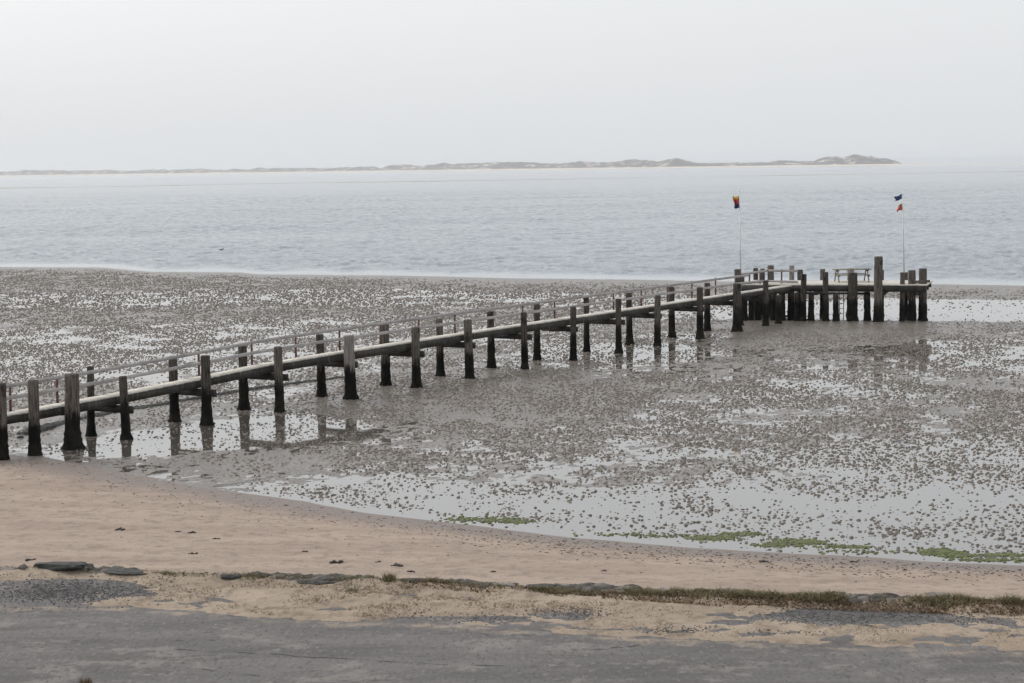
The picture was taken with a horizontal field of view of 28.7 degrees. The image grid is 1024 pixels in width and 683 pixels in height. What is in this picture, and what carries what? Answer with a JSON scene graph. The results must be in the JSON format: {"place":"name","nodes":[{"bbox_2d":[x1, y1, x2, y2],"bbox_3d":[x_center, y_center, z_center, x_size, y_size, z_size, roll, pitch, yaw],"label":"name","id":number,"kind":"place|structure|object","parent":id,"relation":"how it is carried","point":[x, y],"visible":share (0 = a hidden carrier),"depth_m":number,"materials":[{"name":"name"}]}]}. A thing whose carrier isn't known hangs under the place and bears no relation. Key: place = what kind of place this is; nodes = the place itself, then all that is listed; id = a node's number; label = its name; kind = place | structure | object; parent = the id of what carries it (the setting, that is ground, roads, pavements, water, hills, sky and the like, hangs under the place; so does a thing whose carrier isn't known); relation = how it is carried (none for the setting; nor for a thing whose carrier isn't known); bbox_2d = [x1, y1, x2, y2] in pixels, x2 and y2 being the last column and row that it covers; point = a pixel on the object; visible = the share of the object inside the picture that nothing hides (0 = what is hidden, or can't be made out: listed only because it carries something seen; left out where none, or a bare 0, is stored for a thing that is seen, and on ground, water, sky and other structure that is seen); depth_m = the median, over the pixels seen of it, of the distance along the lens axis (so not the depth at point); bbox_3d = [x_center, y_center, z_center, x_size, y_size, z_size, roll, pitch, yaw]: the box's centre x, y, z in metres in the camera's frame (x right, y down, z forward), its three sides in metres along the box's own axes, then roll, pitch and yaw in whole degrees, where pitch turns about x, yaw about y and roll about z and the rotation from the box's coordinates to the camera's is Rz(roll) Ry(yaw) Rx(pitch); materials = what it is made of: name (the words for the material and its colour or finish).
{"place":"outdoors","nodes":[
{"label":"outdoors","id":0,"kind":"place"},
{"bbox_2d":[0,161,1023,285],"bbox_3d":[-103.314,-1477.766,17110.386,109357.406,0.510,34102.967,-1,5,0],"label":"sea","id":1,"kind":"structure","parent":0,"point":[679,224],"depth_m":324.53,"materials":[{"name":"liquid"}]},
{"bbox_2d":[0,287,1023,565],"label":"tidal water","id":2,"kind":"structure","parent":0,"point":[736,495],"depth_m":62.15,"materials":[{"name":"grey liquid"}]},
{"bbox_2d":[432,515,1023,562],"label":"green algae","id":3,"kind":"object","parent":2,"relation":"on","point":[939,552],"visible":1,"depth_m":47.40,"materials":[{"name":"green plant"}]},
{"bbox_2d":[0,267,1023,551],"bbox_3d":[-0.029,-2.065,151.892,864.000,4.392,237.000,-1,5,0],"label":"mudflat","id":4,"kind":"structure","parent":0,"point":[296,465],"depth_m":78.99,"materials":[{"name":"grey soil"}]},
{"bbox_2d":[17,376,344,437],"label":"wooden beam","id":5,"kind":"structure","parent":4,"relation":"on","point":[46,426],"depth_m":77.33,"materials":[{"name":"wood"}]},
{"bbox_2d":[0,256,932,460],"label":"pier","id":6,"kind":"structure","parent":4,"relation":"on","point":[763,299],"depth_m":85.51,"materials":[{"name":"brown wood"}]},
{"bbox_2d":[733,190,741,288],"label":"flagpole","id":7,"kind":"object","parent":6,"relation":"attached to","point":[736,200],"visible":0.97,"depth_m":111.59,"materials":[{"name":"metal"}]},
{"bbox_2d":[832,268,871,282],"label":"picnic table","id":8,"kind":"object","parent":6,"relation":"on","point":[836,273],"visible":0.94,"depth_m":116.11,"materials":[{"name":"grey wood"}]},
{"bbox_2d":[894,194,904,271],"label":"flagpole","id":9,"kind":"object","parent":6,"relation":"on","point":[897,198],"visible":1,"depth_m":114.01,"materials":[{"name":"metal"}]},
{"bbox_2d":[0,268,1023,559],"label":"worm casts","id":10,"kind":"object","parent":4,"relation":"on","point":[452,364],"visible":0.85,"depth_m":82.66,"materials":[{"name":"grey sand"}]},
{"bbox_2d":[0,579,1023,682],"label":"promenade","id":11,"kind":"structure","parent":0,"point":[462,652],"depth_m":32.31,"materials":[{"name":"asphalt"}]},
{"bbox_2d":[78,675,91,682],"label":"grass tuft","id":12,"kind":"object","parent":11,"relation":"on","point":[83,681],"visible":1,"depth_m":30.66,"materials":[{"name":"plant"}]},
{"bbox_2d":[23,634,639,675],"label":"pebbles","id":13,"kind":"object","parent":11,"relation":"on","point":[342,658],"visible":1,"depth_m":32.13,"materials":[{"name":"grey stone"}]},
{"bbox_2d":[0,567,1023,650],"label":"drift sand","id":14,"kind":"structure","parent":11,"relation":"on","point":[262,598],"depth_m":35.36,"materials":[{"name":"beige sand"}]},
{"bbox_2d":[0,567,17,570],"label":"stone","id":15,"kind":"object","parent":14,"relation":"on","point":[8,568],"visible":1,"depth_m":39.30,"materials":[{"name":"grey stone"}]},
{"bbox_2d":[18,563,27,569],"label":"stone","id":16,"kind":"object","parent":14,"relation":"on","point":[23,566],"visible":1,"depth_m":39.15,"materials":[{"name":"grey stone"}]},
{"bbox_2d":[33,561,88,570],"bbox_3d":[-8.879,4.409,39.184,1.256,0.167,0.457,-2,6,13],"label":"stone","id":17,"kind":"object","parent":14,"relation":"on","point":[62,566],"visible":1,"depth_m":39.03,"materials":[{"name":"grey stone"}]},
{"bbox_2d":[104,569,146,574],"bbox_3d":[-7.346,4.462,38.694,1.119,0.059,0.407,2,4,18],"label":"stone","id":18,"kind":"object","parent":14,"relation":"on","point":[126,571],"visible":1,"depth_m":38.65,"materials":[{"name":"grey stone"}]},
{"bbox_2d":[220,573,241,578],"bbox_3d":[-5.366,4.484,38.182,0.397,0.082,0.312,3,2,11],"label":"stone","id":19,"kind":"object","parent":14,"relation":"on","point":[229,576],"visible":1,"depth_m":38.09,"materials":[{"name":"grey stone"}]},
{"bbox_2d":[244,572,264,579],"bbox_3d":[-4.903,4.460,38.162,0.418,0.138,0.412,-1,5,0],"label":"grass tuft","id":20,"kind":"object","parent":14,"relation":"on","point":[252,577],"visible":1,"depth_m":38.09,"materials":[{"name":"plant"}]},
{"bbox_2d":[297,580,335,584],"bbox_3d":[-3.677,4.562,37.792,0.834,0.098,0.313,2,3,12],"label":"stone","id":21,"kind":"object","parent":14,"relation":"on","point":[317,582],"visible":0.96,"depth_m":37.71,"materials":[{"name":"grey stone"}]},
{"bbox_2d":[345,586,357,592],"bbox_3d":[-2.945,4.566,36.856,0.279,0.139,0.280,-1,5,0],"label":"grass tuft","id":22,"kind":"object","parent":14,"relation":"on","point":[353,590],"visible":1,"depth_m":36.83,"materials":[{"name":"plant"}]},
{"bbox_2d":[381,570,399,581],"bbox_3d":[-2.334,4.421,37.598,0.341,0.227,0.320,2,6,32],"label":"grass tuft","id":23,"kind":"object","parent":14,"relation":"on","point":[389,577],"visible":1,"depth_m":37.55,"materials":[{"name":"green plant"}]},
{"bbox_2d":[400,578,425,581],"bbox_3d":[-1.844,4.492,37.584,0.572,0.100,0.316,0,6,16],"label":"stone","id":24,"kind":"object","parent":14,"relation":"on","point":[412,579],"visible":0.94,"depth_m":37.52,"materials":[{"name":"grey stone"}]},
{"bbox_2d":[490,583,514,586],"bbox_3d":[-0.150,4.540,37.101,0.509,0.096,0.324,1,2,16],"label":"stone","id":25,"kind":"object","parent":14,"relation":"on","point":[509,584],"visible":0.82,"depth_m":37.05,"materials":[{"name":"grey stone"}]},
{"bbox_2d":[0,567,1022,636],"bbox_3d":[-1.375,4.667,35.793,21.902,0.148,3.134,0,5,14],"label":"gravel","id":26,"kind":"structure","parent":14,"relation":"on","point":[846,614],"depth_m":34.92,"materials":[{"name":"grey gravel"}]},
{"bbox_2d":[2,565,1023,607],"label":"edge grass","id":27,"kind":"structure","parent":14,"relation":"on","point":[827,596],"depth_m":35.78,"materials":[{"name":"green plant"}]},
{"bbox_2d":[84,563,991,602],"bbox_3d":[3.935,4.537,36.340,26.638,0.178,1.172,0,5,13],"label":"stone edging","id":28,"kind":"object","parent":14,"relation":"on","point":[90,567],"visible":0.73,"depth_m":37.10,"materials":[{"name":"grey stone"}]},
{"bbox_2d":[528,583,556,587],"bbox_3d":[0.546,4.532,36.956,0.586,0.089,0.307,1,7,11],"label":"stone","id":29,"kind":"object","parent":14,"relation":"on","point":[543,584],"visible":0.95,"depth_m":36.95,"materials":[{"name":"grey stone"}]},
{"bbox_2d":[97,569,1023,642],"bbox_3d":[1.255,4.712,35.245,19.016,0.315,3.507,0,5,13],"label":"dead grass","id":30,"kind":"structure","parent":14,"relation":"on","point":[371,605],"depth_m":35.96,"materials":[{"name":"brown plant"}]},
{"bbox_2d":[400,578,1023,616],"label":"salt plants","id":31,"kind":"object","parent":11,"relation":"on","point":[872,607],"visible":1,"depth_m":35.34,"materials":[{"name":"green plant"}]},
{"bbox_2d":[0,455,1023,598],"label":"beach","id":32,"kind":"structure","parent":0,"point":[76,526],"depth_m":45.42,"materials":[{"name":"beige sand"}]},
{"bbox_2d":[329,560,342,563],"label":"seaweed scrap","id":33,"kind":"object","parent":32,"relation":"on","point":[334,561],"visible":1,"depth_m":42.41,"materials":[{"name":"black plant"}]},
{"bbox_2d":[3,458,1023,590],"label":"wrack","id":34,"kind":"object","parent":32,"relation":"on","point":[711,560],"visible":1,"depth_m":46.03,"materials":[{"name":"plant"}]},
{"bbox_2d":[925,592,948,596],"bbox_3d":[7.652,4.575,35.923,0.478,0.134,0.390,1,5,12],"label":"stone","id":35,"kind":"object","parent":32,"relation":"on","point":[931,593],"visible":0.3,"depth_m":35.90,"materials":[{"name":"beige stone"}]},
{"bbox_2d":[0,154,1023,176],"bbox_3d":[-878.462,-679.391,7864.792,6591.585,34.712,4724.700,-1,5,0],"label":"hills","id":36,"kind":"structure","parent":0,"point":[856,160],"depth_m":6796.23,"materials":[{"name":"grey"}]},
{"bbox_2d":[0,171,1023,188],"bbox_3d":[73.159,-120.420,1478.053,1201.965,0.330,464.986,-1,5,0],"label":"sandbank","id":37,"kind":"structure","parent":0,"point":[490,180],"depth_m":1443.12,"materials":[{"name":"beige sand"}]},
{"bbox_2d":[0,0,1023,171],"label":"sky","id":38,"kind":"structure","parent":0,"point":[118,85],"materials":[{"name":"white"}]}
]}

